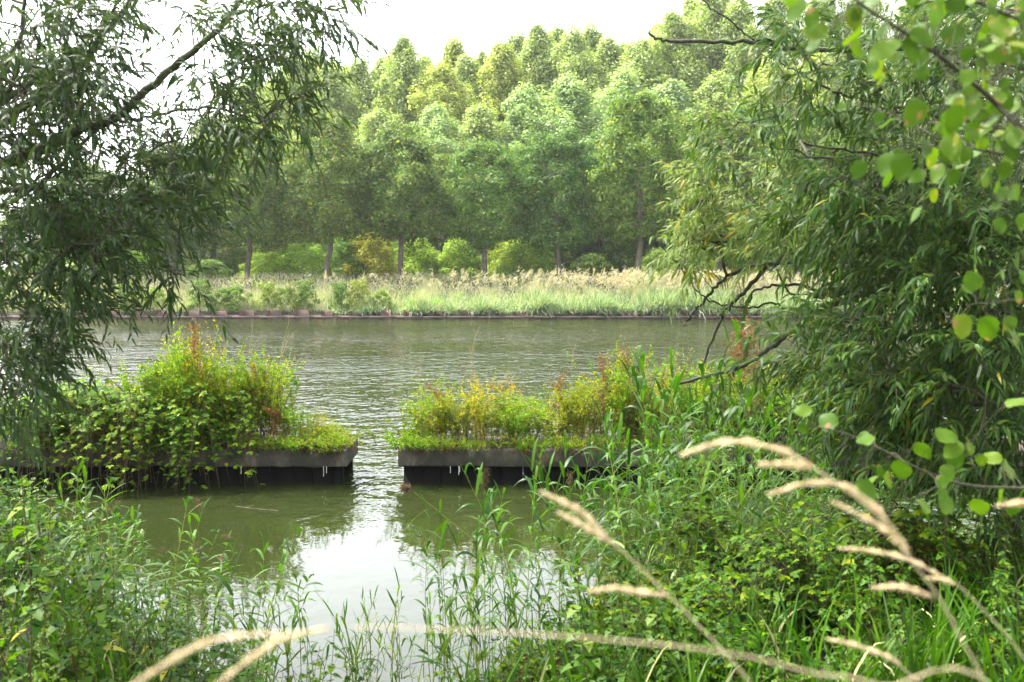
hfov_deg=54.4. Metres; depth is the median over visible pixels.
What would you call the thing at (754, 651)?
grass tuft
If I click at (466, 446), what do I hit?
trailing weed
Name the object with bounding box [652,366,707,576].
reed
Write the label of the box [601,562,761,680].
bramble bush
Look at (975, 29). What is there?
poplar tree
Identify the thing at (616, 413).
weed clump
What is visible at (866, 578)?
nettle
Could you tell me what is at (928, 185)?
oak tree
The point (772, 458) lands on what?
reed
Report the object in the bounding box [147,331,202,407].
weed clump
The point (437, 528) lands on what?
reed
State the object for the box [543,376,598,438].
weed clump
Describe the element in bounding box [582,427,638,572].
reed
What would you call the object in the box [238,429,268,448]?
trailing weed
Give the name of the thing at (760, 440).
reed
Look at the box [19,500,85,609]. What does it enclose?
nettle
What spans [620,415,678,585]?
reed
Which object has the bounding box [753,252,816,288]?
bush
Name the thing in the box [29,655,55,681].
leafy herb
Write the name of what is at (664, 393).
reed
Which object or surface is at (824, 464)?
reed
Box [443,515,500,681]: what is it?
reed
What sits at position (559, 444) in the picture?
trailing weed
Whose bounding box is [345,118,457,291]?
oak tree
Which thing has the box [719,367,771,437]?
weed clump
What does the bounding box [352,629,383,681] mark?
young reed
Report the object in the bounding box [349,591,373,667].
young reed
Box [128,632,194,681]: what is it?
grass tuft
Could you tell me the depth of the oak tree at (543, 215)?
59.70 m
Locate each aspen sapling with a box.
[784,0,1023,233]
[793,266,1023,515]
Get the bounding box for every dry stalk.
[269,312,297,431]
[459,355,467,442]
[464,347,474,437]
[467,326,479,441]
[568,341,576,418]
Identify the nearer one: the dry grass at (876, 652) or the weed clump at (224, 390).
the dry grass at (876, 652)
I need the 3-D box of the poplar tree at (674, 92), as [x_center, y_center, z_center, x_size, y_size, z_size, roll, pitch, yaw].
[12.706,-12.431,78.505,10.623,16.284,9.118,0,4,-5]
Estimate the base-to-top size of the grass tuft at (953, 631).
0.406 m
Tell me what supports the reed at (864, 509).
on the ground at (230, 312)
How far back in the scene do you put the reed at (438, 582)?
5.98 m
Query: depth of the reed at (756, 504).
7.16 m
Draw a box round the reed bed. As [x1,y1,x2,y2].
[331,278,1023,319]
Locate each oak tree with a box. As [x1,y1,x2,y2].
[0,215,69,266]
[32,156,140,285]
[95,191,205,262]
[115,139,226,283]
[166,145,262,286]
[183,120,294,288]
[230,133,334,277]
[267,110,379,286]
[304,143,410,256]
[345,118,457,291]
[391,151,490,266]
[426,136,537,287]
[470,144,573,285]
[508,127,624,284]
[551,129,645,286]
[581,90,700,287]
[623,109,737,287]
[665,104,774,288]
[721,102,802,285]
[740,119,861,281]
[784,105,878,239]
[824,115,927,242]
[889,116,974,242]
[919,117,1012,240]
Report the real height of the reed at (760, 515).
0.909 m
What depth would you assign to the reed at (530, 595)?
6.41 m
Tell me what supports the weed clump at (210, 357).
on the mooring dock at (290, 468)
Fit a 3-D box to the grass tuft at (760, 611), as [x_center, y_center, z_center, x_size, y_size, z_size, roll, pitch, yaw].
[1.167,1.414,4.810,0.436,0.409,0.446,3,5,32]
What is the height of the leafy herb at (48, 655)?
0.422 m
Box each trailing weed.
[230,433,279,452]
[235,433,280,452]
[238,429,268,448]
[241,431,286,450]
[253,434,291,452]
[271,428,309,452]
[272,434,319,453]
[274,431,324,453]
[275,419,363,438]
[276,431,348,455]
[283,426,361,453]
[284,425,361,440]
[286,426,346,456]
[299,432,372,452]
[303,420,367,438]
[305,420,376,446]
[311,437,344,452]
[312,431,368,455]
[357,419,434,446]
[377,416,426,441]
[380,428,436,452]
[382,428,445,453]
[384,430,448,452]
[395,434,438,453]
[396,434,451,453]
[401,433,451,453]
[420,432,460,453]
[422,426,491,454]
[427,436,471,453]
[447,436,498,450]
[467,432,493,451]
[477,434,515,453]
[492,436,536,453]
[499,433,540,454]
[507,432,554,451]
[520,434,562,453]
[525,434,574,453]
[542,429,595,454]
[550,435,593,452]
[556,431,607,454]
[577,431,639,454]
[587,431,634,447]
[609,434,648,449]
[635,433,685,448]
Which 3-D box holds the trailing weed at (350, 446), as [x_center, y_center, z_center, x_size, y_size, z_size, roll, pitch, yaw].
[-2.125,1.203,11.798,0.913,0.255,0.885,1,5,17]
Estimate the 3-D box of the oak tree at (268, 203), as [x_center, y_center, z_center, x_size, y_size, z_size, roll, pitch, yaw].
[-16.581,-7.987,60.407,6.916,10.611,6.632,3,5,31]
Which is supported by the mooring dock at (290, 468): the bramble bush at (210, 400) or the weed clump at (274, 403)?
the weed clump at (274, 403)
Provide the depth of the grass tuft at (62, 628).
4.95 m
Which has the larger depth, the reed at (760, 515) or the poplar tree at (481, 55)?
the poplar tree at (481, 55)
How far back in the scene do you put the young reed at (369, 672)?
5.51 m
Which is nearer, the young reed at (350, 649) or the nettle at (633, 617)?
the nettle at (633, 617)
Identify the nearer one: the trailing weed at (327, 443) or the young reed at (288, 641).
the young reed at (288, 641)
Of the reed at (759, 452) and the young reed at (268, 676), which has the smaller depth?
the young reed at (268, 676)
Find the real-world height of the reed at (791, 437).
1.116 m
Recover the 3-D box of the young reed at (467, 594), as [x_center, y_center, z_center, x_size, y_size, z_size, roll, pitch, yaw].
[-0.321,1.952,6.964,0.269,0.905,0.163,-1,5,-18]
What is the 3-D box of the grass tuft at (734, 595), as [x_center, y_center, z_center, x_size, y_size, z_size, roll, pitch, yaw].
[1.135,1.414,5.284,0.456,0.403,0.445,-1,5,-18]
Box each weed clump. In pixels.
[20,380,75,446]
[63,380,138,410]
[88,382,143,424]
[102,357,150,416]
[116,356,190,444]
[125,362,184,440]
[143,351,180,392]
[143,362,210,421]
[146,357,183,396]
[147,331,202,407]
[150,343,215,405]
[166,327,228,445]
[166,348,224,398]
[168,316,230,435]
[174,351,222,392]
[177,318,230,446]
[179,331,209,381]
[192,376,228,429]
[199,364,250,444]
[202,338,256,444]
[202,357,271,445]
[202,370,236,440]
[206,337,266,437]
[223,374,282,436]
[224,344,285,439]
[232,346,304,437]
[233,361,301,437]
[238,343,287,442]
[241,353,296,435]
[252,403,295,439]
[259,348,299,443]
[263,385,304,436]
[267,405,316,437]
[293,420,317,440]
[295,409,320,440]
[305,406,329,434]
[314,420,336,436]
[316,413,334,435]
[328,425,351,441]
[397,390,453,435]
[403,388,448,436]
[404,384,457,443]
[409,370,457,437]
[411,404,466,444]
[431,382,471,445]
[433,404,462,439]
[438,385,480,440]
[449,426,471,437]
[451,381,490,438]
[456,402,508,444]
[458,366,501,445]
[460,391,531,445]
[472,372,523,440]
[472,407,490,437]
[475,388,535,445]
[477,387,520,443]
[495,394,537,438]
[496,400,545,444]
[501,414,546,438]
[510,393,555,438]
[510,406,556,440]
[536,400,593,445]
[539,416,573,442]
[540,421,558,438]
[542,377,609,444]
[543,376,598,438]
[547,403,608,441]
[553,381,602,442]
[565,345,629,435]
[569,373,609,437]
[577,407,600,438]
[580,362,640,443]
[587,359,618,437]
[588,390,629,436]
[598,344,665,445]
[602,335,654,444]
[608,352,646,440]
[616,411,660,444]
[626,365,661,433]
[629,346,696,437]
[632,374,674,445]
[634,375,693,442]
[634,382,673,441]
[635,372,674,435]
[646,373,701,438]
[653,354,684,436]
[656,372,694,442]
[659,346,714,443]
[674,347,726,402]
[676,350,718,443]
[680,385,734,445]
[695,360,737,441]
[710,370,754,438]
[714,374,754,447]
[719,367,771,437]
[728,358,771,398]
[728,370,778,431]
[750,359,804,441]
[756,352,800,436]
[761,391,803,445]
[765,366,812,433]
[767,383,810,441]
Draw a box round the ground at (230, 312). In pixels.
[0,266,1022,681]
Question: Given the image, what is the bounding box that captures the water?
[0,319,1022,681]
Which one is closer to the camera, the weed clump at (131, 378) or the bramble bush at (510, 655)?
the bramble bush at (510, 655)
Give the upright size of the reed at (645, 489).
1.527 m
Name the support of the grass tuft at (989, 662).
on the ground at (230, 312)
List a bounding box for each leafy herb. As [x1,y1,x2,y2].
[0,592,8,657]
[0,615,29,681]
[27,616,67,675]
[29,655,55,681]
[31,652,54,681]
[41,581,74,641]
[43,607,66,637]
[50,662,84,681]
[51,640,89,681]
[95,617,134,678]
[99,593,120,641]
[104,659,129,681]
[117,629,147,681]
[120,620,146,679]
[127,633,169,681]
[132,616,158,678]
[139,646,178,681]
[144,641,174,680]
[154,668,175,680]
[174,659,207,680]
[193,651,207,681]
[534,641,576,681]
[545,643,574,681]
[550,641,573,678]
[551,672,564,681]
[558,627,578,674]
[595,618,607,654]
[621,628,660,681]
[627,622,660,676]
[629,606,661,673]
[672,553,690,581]
[676,585,711,636]
[701,632,724,681]
[719,584,767,661]
[723,576,763,631]
[726,657,745,681]
[737,581,786,675]
[744,585,776,629]
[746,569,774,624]
[751,650,772,681]
[764,624,812,681]
[765,598,809,669]
[766,652,798,681]
[795,634,831,681]
[803,536,830,589]
[808,574,846,658]
[819,563,859,652]
[823,573,868,664]
[824,617,873,681]
[827,638,862,681]
[837,591,867,656]
[843,577,883,658]
[852,574,887,660]
[890,578,923,670]
[951,544,989,620]
[963,541,992,597]
[972,583,1023,680]
[991,584,1023,648]
[1003,541,1023,598]
[1007,527,1023,591]
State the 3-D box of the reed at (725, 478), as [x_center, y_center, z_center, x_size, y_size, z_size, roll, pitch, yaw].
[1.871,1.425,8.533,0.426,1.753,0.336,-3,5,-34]
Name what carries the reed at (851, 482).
on the ground at (230, 312)
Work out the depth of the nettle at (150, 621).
5.54 m
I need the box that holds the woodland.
[175,247,1023,274]
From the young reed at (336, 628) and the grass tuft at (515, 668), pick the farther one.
the young reed at (336, 628)
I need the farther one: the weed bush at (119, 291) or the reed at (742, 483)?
the weed bush at (119, 291)
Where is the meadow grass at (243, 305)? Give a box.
[0,273,1008,311]
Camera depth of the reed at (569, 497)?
7.05 m
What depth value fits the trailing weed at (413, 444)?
11.76 m
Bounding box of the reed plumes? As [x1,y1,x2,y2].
[323,262,848,292]
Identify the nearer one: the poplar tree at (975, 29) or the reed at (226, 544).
the reed at (226, 544)
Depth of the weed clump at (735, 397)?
12.08 m
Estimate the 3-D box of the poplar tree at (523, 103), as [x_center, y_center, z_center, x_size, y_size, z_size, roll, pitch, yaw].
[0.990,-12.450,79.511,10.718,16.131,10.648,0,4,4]
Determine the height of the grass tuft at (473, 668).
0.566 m
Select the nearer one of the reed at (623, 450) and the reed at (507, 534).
the reed at (507, 534)
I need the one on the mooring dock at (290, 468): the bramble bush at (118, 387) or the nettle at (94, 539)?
the bramble bush at (118, 387)
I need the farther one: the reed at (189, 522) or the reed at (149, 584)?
the reed at (189, 522)
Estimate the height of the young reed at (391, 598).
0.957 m
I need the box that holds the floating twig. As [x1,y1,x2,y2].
[235,505,277,510]
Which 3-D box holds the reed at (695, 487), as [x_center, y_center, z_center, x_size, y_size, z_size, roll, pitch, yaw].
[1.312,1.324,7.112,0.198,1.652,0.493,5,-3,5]
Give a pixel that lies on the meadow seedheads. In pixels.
(318, 279)
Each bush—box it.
[0,373,109,481]
[0,382,106,487]
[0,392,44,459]
[0,396,86,498]
[9,248,68,287]
[14,383,134,496]
[39,401,156,489]
[60,364,179,489]
[65,383,179,489]
[66,251,116,289]
[98,405,206,496]
[101,249,166,287]
[116,280,139,310]
[117,382,232,488]
[136,243,189,286]
[143,287,168,310]
[152,415,239,493]
[163,390,266,490]
[182,259,235,288]
[186,277,216,310]
[187,404,269,476]
[207,287,234,310]
[212,248,264,286]
[220,285,255,311]
[235,251,309,288]
[256,280,282,310]
[262,242,332,289]
[272,285,300,311]
[292,278,321,307]
[320,237,378,288]
[327,281,355,310]
[331,230,403,287]
[346,277,374,309]
[358,239,424,287]
[369,289,395,309]
[383,237,449,289]
[431,237,489,286]
[460,665,500,681]
[475,240,544,289]
[482,631,574,681]
[492,239,562,288]
[493,638,567,681]
[536,242,589,287]
[562,253,615,288]
[582,567,695,665]
[595,234,648,287]
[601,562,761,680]
[612,408,675,469]
[621,247,678,283]
[634,483,818,615]
[655,239,714,287]
[673,399,751,481]
[678,614,786,681]
[711,516,838,652]
[721,251,768,286]
[725,392,820,488]
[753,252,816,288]
[781,500,988,630]
[801,386,897,490]
[803,252,868,287]
[823,493,998,631]
[955,495,1023,599]
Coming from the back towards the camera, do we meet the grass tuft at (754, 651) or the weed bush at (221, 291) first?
the weed bush at (221, 291)
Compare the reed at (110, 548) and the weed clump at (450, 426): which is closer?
the reed at (110, 548)
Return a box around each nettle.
[0,465,50,605]
[0,466,16,560]
[0,472,76,681]
[0,477,44,628]
[0,478,28,655]
[0,482,22,583]
[0,490,56,608]
[0,494,36,587]
[1,453,12,529]
[1,538,37,585]
[9,474,61,602]
[10,476,39,594]
[15,485,65,604]
[16,492,50,570]
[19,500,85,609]
[21,485,97,681]
[26,506,147,681]
[29,494,67,605]
[38,521,125,681]
[45,496,92,611]
[55,483,95,605]
[65,497,116,594]
[66,516,112,658]
[72,516,137,610]
[80,526,120,603]
[81,527,123,614]
[84,524,134,672]
[130,567,179,670]
[130,579,201,681]
[148,585,203,674]
[152,594,173,652]
[155,590,213,681]
[160,603,255,681]
[162,605,210,679]
[165,616,224,681]
[167,612,208,681]
[170,584,225,676]
[199,605,242,681]
[225,639,253,681]
[228,641,261,681]
[233,637,277,681]
[242,621,268,681]
[242,638,277,681]
[245,638,274,681]
[250,643,265,681]
[297,630,322,681]
[305,630,345,681]
[307,648,324,681]
[341,648,373,681]
[506,566,622,680]
[523,616,620,681]
[543,607,595,681]
[548,567,616,681]
[550,562,579,642]
[559,547,590,639]
[565,582,623,642]
[581,593,635,681]
[591,542,651,681]
[601,553,660,644]
[601,583,626,654]
[605,608,669,678]
[623,587,687,681]
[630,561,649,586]
[640,609,682,677]
[672,615,720,673]
[673,556,726,659]
[693,533,729,628]
[698,589,724,680]
[707,565,749,681]
[739,525,786,603]
[756,585,782,632]
[815,524,860,613]
[822,545,839,597]
[842,527,902,636]
[855,542,907,626]
[857,520,911,625]
[870,524,922,627]
[921,516,983,625]
[939,524,1009,615]
[970,553,1016,668]
[984,538,1017,666]
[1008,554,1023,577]
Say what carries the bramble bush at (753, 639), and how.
on the ground at (230, 312)
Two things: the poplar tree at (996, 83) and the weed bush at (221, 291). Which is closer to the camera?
the weed bush at (221, 291)
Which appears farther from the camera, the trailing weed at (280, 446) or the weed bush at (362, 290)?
the weed bush at (362, 290)
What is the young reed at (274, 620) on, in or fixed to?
on the ground at (230, 312)
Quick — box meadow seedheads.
[3,271,1004,297]
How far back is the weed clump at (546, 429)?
12.51 m
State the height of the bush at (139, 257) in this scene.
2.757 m
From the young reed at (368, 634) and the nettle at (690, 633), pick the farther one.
the young reed at (368, 634)
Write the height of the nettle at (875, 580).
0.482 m
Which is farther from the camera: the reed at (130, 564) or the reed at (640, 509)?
the reed at (640, 509)
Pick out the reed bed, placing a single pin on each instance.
(658, 302)
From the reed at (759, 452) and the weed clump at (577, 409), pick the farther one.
the weed clump at (577, 409)
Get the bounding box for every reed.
[10,475,55,560]
[21,493,118,639]
[28,486,70,554]
[40,452,105,619]
[51,481,86,588]
[58,542,136,631]
[59,485,104,591]
[63,465,104,616]
[76,496,102,580]
[77,499,120,554]
[83,477,124,592]
[87,514,126,570]
[88,513,139,617]
[89,483,128,602]
[97,500,147,640]
[106,545,182,649]
[108,505,153,599]
[108,512,154,614]
[111,500,156,596]
[111,525,170,665]
[115,563,191,637]
[129,506,176,651]
[151,559,186,627]
[157,546,171,598]
[161,495,203,620]
[169,497,220,629]
[171,541,221,645]
[174,529,221,628]
[178,514,218,613]
[180,542,219,607]
[193,544,245,632]
[194,532,241,597]
[202,549,265,680]
[202,553,229,635]
[221,601,274,631]
[226,532,287,664]
[231,599,270,681]
[232,592,272,660]
[236,596,272,670]
[244,606,284,680]
[245,539,304,673]
[248,612,262,677]
[250,527,302,678]
[253,591,288,632]
[257,592,287,671]
[266,623,279,681]
[270,625,287,681]
[272,574,326,654]
[274,618,304,681]
[279,574,308,656]
[282,622,297,681]
[286,591,310,664]
[295,608,313,681]
[300,609,316,678]
[315,591,355,669]
[316,644,332,681]
[317,641,329,681]
[326,601,370,680]
[327,618,360,681]
[332,611,350,672]
[335,602,369,678]
[339,619,379,681]
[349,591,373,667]
[350,641,366,681]
[351,609,364,681]
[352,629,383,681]
[354,636,375,681]
[355,586,377,640]
[357,618,391,659]
[360,586,378,645]
[364,615,371,654]
[366,660,373,675]
[372,602,388,645]
[376,596,414,672]
[382,590,401,641]
[382,619,405,681]
[386,565,406,662]
[390,600,410,648]
[390,615,409,653]
[390,638,425,681]
[395,634,416,681]
[397,541,440,681]
[399,482,516,663]
[403,633,455,681]
[406,609,443,681]
[408,634,448,681]
[409,625,416,665]
[410,542,456,676]
[410,600,434,681]
[415,495,467,634]
[416,569,475,673]
[422,545,453,681]
[424,590,460,681]
[425,500,466,681]
[425,605,469,681]
[429,630,474,679]
[433,531,509,676]
[438,523,473,681]
[441,516,517,656]
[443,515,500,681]
[446,595,486,672]
[447,581,505,681]
[452,489,497,653]
[454,462,540,649]
[455,562,472,635]
[460,574,495,680]
[460,596,484,659]
[462,574,491,656]
[465,587,482,657]
[465,596,497,677]
[470,598,478,664]
[471,464,499,681]
[475,468,523,650]
[480,486,542,650]
[481,527,510,634]
[484,479,509,634]
[486,506,520,640]
[486,513,524,660]
[488,598,512,660]
[491,596,516,660]
[496,497,563,651]
[503,501,548,622]
[506,461,549,621]
[510,497,553,643]
[514,437,594,616]
[517,479,605,673]
[524,466,563,645]
[525,448,583,607]
[529,588,548,638]
[534,450,621,628]
[536,450,594,620]
[547,532,584,634]
[548,429,583,618]
[554,442,610,604]
[555,482,644,624]
[558,470,577,620]
[564,456,613,586]
[565,475,611,601]
[569,481,610,599]
[570,506,610,586]
[573,474,600,582]
[575,415,644,585]
[580,485,624,593]
[581,440,630,583]
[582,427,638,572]
[583,433,656,570]
[588,437,667,600]
[588,497,619,573]
[590,385,640,586]
[593,415,670,582]
[594,409,639,584]
[594,476,644,580]
[597,434,647,576]
[601,412,676,584]
[602,439,639,580]
[602,489,621,573]
[604,428,639,570]
[604,444,671,579]
[607,456,624,580]
[618,350,686,538]
[619,414,671,587]
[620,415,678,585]
[622,404,670,567]
[623,376,666,584]
[623,460,653,568]
[625,365,680,583]
[626,420,688,584]
[629,437,661,572]
[629,444,675,588]
[630,345,692,568]
[630,405,653,570]
[630,424,667,573]
[631,362,688,566]
[632,409,682,569]
[636,455,660,571]
[638,404,696,539]
[643,460,707,556]
[643,473,708,584]
[644,388,686,541]
[646,415,718,574]
[649,423,696,575]
[650,347,718,570]
[651,455,669,560]
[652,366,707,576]
[652,399,699,579]
[652,413,706,570]
[653,370,723,572]
[656,419,697,599]
[658,404,703,573]
[658,430,740,582]
[658,449,743,558]
[660,388,725,569]
[663,283,751,574]
[664,363,738,573]
[664,386,699,513]
[665,327,752,584]
[668,409,687,552]
[671,394,728,580]
[677,380,724,553]
[679,363,704,508]
[680,382,744,546]
[680,391,730,570]
[681,406,702,573]
[684,360,762,560]
[684,412,708,564]
[685,373,755,558]
[690,404,730,563]
[691,405,738,530]
[692,353,749,571]
[693,360,756,572]
[694,384,738,571]
[696,381,745,536]
[704,409,740,543]
[705,396,752,507]
[711,437,761,546]
[713,400,753,542]
[714,396,764,539]
[714,398,733,548]
[715,378,750,521]
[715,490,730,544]
[717,397,776,548]
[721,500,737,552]
[722,392,761,522]
[722,405,753,548]
[727,405,756,542]
[728,448,754,568]
[729,449,751,566]
[730,424,780,559]
[732,408,783,529]
[734,386,768,539]
[735,385,763,566]
[735,469,766,540]
[736,415,804,539]
[736,416,774,532]
[743,490,768,571]
[744,444,791,539]
[745,420,776,528]
[746,406,785,534]
[748,462,774,532]
[749,429,776,526]
[750,397,805,538]
[752,416,818,552]
[753,410,802,527]
[754,435,783,536]
[758,393,791,556]
[760,420,809,588]
[760,451,798,587]
[765,456,796,535]
[766,437,799,547]
[767,433,794,536]
[773,466,825,541]
[779,452,804,556]
[780,434,814,548]
[781,463,817,560]
[782,436,831,533]
[783,415,809,550]
[786,434,837,521]
[787,457,811,554]
[788,431,831,549]
[791,435,813,554]
[792,454,840,547]
[793,461,826,548]
[794,440,833,552]
[794,454,852,577]
[795,429,840,575]
[795,457,821,555]
[799,444,821,542]
[803,421,826,550]
[804,470,833,533]
[805,435,835,538]
[807,465,841,548]
[811,468,845,537]
[811,480,848,533]
[817,448,842,528]
[818,455,844,524]
[824,452,842,531]
[835,505,868,593]
[837,445,862,531]
[862,486,888,534]
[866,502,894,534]
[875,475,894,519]
[876,456,888,534]
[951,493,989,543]
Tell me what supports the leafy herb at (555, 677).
on the ground at (230, 312)
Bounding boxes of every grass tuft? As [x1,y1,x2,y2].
[0,560,37,640]
[0,582,109,678]
[0,616,29,650]
[4,543,84,612]
[4,591,100,681]
[17,549,71,612]
[32,589,138,679]
[33,555,110,635]
[48,547,109,605]
[54,611,147,681]
[56,630,184,681]
[58,574,155,663]
[61,571,133,618]
[62,583,157,646]
[84,555,143,606]
[88,623,174,681]
[111,565,151,620]
[114,586,166,643]
[115,578,158,616]
[121,582,190,628]
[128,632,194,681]
[140,619,217,672]
[182,607,225,642]
[195,639,234,681]
[436,614,538,681]
[455,619,555,681]
[456,648,493,680]
[465,647,492,681]
[470,621,542,681]
[475,597,613,681]
[477,625,531,667]
[482,655,549,681]
[484,641,568,681]
[493,593,639,681]
[500,639,628,681]
[529,616,621,681]
[537,608,703,681]
[547,609,703,681]
[564,598,690,679]
[568,592,613,661]
[569,571,668,680]
[578,565,665,656]
[613,587,692,681]
[618,646,750,681]
[658,604,786,681]
[661,658,769,681]
[662,618,769,681]
[669,617,749,657]
[680,638,771,681]
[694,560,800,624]
[695,571,922,681]
[700,575,837,679]
[702,588,814,655]
[713,578,842,681]
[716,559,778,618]
[719,599,775,661]
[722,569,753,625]
[759,552,863,644]
[770,581,850,649]
[772,562,859,666]
[776,633,813,678]
[778,589,927,681]
[790,559,970,681]
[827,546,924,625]
[828,573,967,681]
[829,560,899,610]
[829,574,884,630]
[855,619,979,681]
[860,572,993,681]
[874,543,1020,681]
[874,571,952,636]
[876,614,960,667]
[885,544,990,655]
[889,576,987,681]
[894,569,947,617]
[896,568,987,633]
[912,598,1006,681]
[920,566,1018,674]
[924,645,1011,681]
[930,544,1023,634]
[934,568,1023,681]
[935,650,1003,681]
[937,584,1023,681]
[946,549,1023,676]
[961,548,1022,611]
[966,578,1023,668]
[973,514,1023,640]
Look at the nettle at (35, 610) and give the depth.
4.07 m
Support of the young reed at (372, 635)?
in the water
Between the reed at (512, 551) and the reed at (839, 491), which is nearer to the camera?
the reed at (512, 551)
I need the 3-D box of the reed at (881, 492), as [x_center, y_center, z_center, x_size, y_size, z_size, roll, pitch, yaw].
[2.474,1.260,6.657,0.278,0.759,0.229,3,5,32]
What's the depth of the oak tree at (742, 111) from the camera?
70.14 m
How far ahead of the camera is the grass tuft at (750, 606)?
5.21 m
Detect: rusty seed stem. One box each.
[181,318,210,398]
[246,360,269,430]
[263,404,287,438]
[424,382,447,430]
[550,371,567,434]
[593,352,612,432]
[615,345,633,439]
[721,326,752,390]
[731,316,759,384]
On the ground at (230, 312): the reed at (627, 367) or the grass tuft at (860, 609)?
the grass tuft at (860, 609)
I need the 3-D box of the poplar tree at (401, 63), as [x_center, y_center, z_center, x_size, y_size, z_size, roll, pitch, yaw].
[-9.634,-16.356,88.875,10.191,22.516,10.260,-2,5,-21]
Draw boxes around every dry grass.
[136,627,985,681]
[539,490,749,681]
[678,437,983,678]
[826,638,919,681]
[838,546,1023,658]
[995,499,1023,506]
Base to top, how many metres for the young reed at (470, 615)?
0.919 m
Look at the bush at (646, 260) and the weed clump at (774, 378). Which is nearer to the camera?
the weed clump at (774, 378)
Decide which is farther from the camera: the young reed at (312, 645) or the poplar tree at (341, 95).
the poplar tree at (341, 95)
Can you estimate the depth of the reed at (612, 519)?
7.22 m
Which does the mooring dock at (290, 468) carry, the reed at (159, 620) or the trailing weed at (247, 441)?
the trailing weed at (247, 441)
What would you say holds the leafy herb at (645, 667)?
on the ground at (230, 312)
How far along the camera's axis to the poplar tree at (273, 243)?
78.68 m
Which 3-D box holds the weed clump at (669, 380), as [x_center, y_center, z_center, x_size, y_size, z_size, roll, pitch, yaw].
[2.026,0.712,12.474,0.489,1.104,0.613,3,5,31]
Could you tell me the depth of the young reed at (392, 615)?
6.92 m
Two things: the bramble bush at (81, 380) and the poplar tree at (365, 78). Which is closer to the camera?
the bramble bush at (81, 380)
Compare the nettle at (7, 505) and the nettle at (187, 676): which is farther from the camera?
the nettle at (7, 505)
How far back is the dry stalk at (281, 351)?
12.15 m
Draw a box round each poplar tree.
[144,175,208,275]
[175,111,246,265]
[205,72,274,279]
[217,123,336,279]
[248,53,326,264]
[279,41,323,270]
[289,61,372,272]
[315,108,414,269]
[330,52,391,147]
[340,64,356,279]
[352,49,413,279]
[356,31,449,267]
[389,49,436,270]
[391,100,477,279]
[397,57,496,266]
[409,28,488,274]
[431,103,529,283]
[433,52,498,265]
[453,50,495,268]
[459,34,538,279]
[476,81,576,282]
[487,26,546,113]
[493,17,565,262]
[511,72,632,277]
[536,18,585,266]
[536,19,609,275]
[556,17,604,261]
[563,62,660,271]
[580,34,625,276]
[586,31,670,254]
[594,40,633,110]
[630,78,704,271]
[634,4,724,261]
[641,15,667,65]
[654,69,759,271]
[667,0,754,268]
[676,0,713,104]
[691,0,755,272]
[700,0,783,245]
[725,52,813,271]
[735,0,805,279]
[775,52,874,279]
[783,0,865,110]
[829,0,909,99]
[839,60,910,272]
[887,0,960,107]
[934,3,1023,255]
[985,0,1023,255]
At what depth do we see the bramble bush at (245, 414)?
11.90 m
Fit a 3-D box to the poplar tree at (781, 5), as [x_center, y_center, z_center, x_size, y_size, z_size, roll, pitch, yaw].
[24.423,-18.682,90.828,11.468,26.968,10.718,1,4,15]
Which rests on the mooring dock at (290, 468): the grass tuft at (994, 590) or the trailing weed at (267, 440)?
the trailing weed at (267, 440)
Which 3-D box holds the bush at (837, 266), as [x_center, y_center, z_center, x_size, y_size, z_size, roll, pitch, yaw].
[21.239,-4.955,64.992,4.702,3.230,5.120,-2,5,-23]
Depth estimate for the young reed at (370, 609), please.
6.88 m
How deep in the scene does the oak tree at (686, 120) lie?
67.58 m
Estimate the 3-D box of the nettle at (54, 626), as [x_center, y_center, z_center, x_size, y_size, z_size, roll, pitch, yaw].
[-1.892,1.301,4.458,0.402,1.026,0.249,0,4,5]
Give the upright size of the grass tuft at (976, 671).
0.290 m
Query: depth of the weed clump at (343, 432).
12.13 m
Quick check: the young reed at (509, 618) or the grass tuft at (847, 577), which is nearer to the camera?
the grass tuft at (847, 577)
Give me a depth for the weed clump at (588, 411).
12.11 m
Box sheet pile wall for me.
[0,309,1004,318]
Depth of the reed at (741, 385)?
7.83 m
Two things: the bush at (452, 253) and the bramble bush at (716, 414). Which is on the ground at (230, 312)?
the bush at (452, 253)
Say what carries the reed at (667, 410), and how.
in the water
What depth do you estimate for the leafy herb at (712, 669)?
4.34 m
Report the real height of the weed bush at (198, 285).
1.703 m
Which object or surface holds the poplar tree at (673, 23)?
on the ground at (230, 312)
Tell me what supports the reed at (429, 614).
on the ground at (230, 312)
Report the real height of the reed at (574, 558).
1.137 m
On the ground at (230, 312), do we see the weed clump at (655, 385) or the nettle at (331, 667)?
the nettle at (331, 667)
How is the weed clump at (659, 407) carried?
on the mooring dock at (506, 466)
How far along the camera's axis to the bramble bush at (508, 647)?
4.86 m
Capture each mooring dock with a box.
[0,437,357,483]
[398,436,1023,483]
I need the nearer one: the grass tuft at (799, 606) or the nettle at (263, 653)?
the grass tuft at (799, 606)
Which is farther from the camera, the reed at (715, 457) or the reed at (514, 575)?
the reed at (715, 457)
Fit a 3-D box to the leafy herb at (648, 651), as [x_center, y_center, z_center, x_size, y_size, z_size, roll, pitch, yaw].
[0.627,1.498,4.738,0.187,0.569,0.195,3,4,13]
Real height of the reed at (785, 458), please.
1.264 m
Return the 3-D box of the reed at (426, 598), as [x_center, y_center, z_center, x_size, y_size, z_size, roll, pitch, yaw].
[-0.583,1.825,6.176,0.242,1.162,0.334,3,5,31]
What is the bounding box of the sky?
[0,0,1023,265]
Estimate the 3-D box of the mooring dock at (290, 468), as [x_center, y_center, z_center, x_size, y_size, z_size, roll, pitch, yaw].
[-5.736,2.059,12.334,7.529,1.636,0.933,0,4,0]
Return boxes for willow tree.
[0,0,392,507]
[633,0,1023,586]

